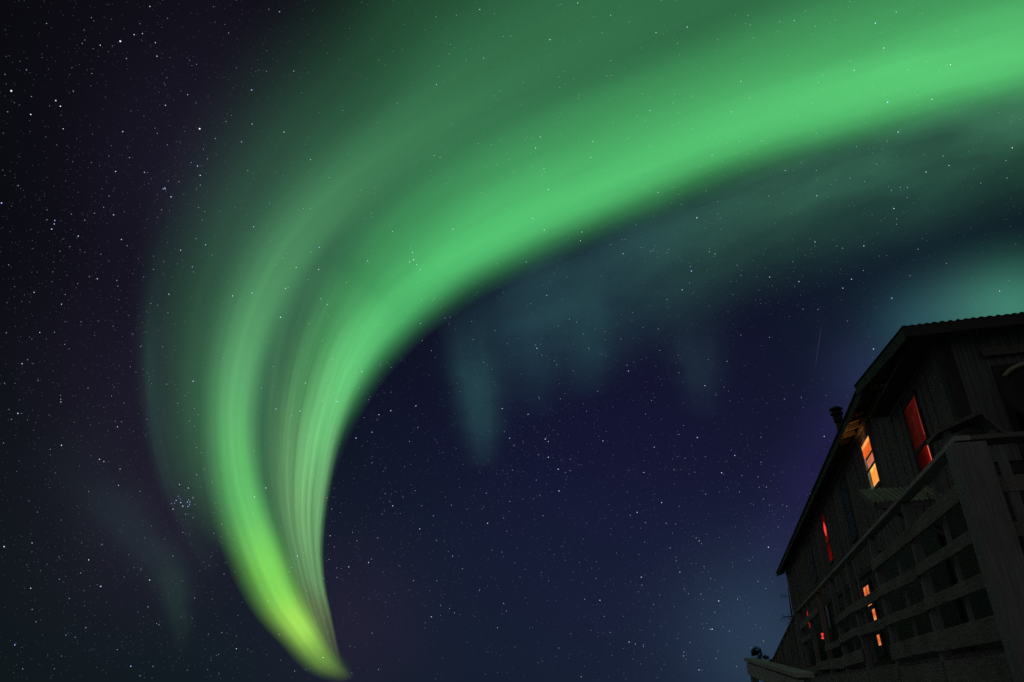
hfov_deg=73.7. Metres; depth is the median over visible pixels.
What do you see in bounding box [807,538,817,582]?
window
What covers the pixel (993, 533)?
wooden deck
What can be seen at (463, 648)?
sky
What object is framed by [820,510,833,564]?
window
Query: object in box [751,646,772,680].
shrub
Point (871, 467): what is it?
window
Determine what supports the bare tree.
on the ground
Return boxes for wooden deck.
[796,431,1023,681]
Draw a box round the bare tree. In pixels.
[780,590,792,623]
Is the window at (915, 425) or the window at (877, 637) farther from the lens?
the window at (877, 637)
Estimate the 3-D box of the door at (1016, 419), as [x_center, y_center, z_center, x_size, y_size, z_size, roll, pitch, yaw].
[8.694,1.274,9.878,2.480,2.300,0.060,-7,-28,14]
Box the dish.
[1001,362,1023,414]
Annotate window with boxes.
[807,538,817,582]
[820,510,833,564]
[839,475,858,543]
[860,430,881,488]
[861,579,886,657]
[901,389,934,473]
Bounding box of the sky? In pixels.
[0,0,1023,681]
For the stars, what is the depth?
36117.08 m
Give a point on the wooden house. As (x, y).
(924, 394)
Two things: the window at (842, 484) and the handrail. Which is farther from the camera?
the window at (842, 484)
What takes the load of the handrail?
on the ground
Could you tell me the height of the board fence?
4.077 m
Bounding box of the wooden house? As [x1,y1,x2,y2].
[776,312,1023,674]
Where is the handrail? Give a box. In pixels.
[744,658,814,681]
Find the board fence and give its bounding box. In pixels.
[772,609,807,678]
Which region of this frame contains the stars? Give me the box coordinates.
[0,0,1023,679]

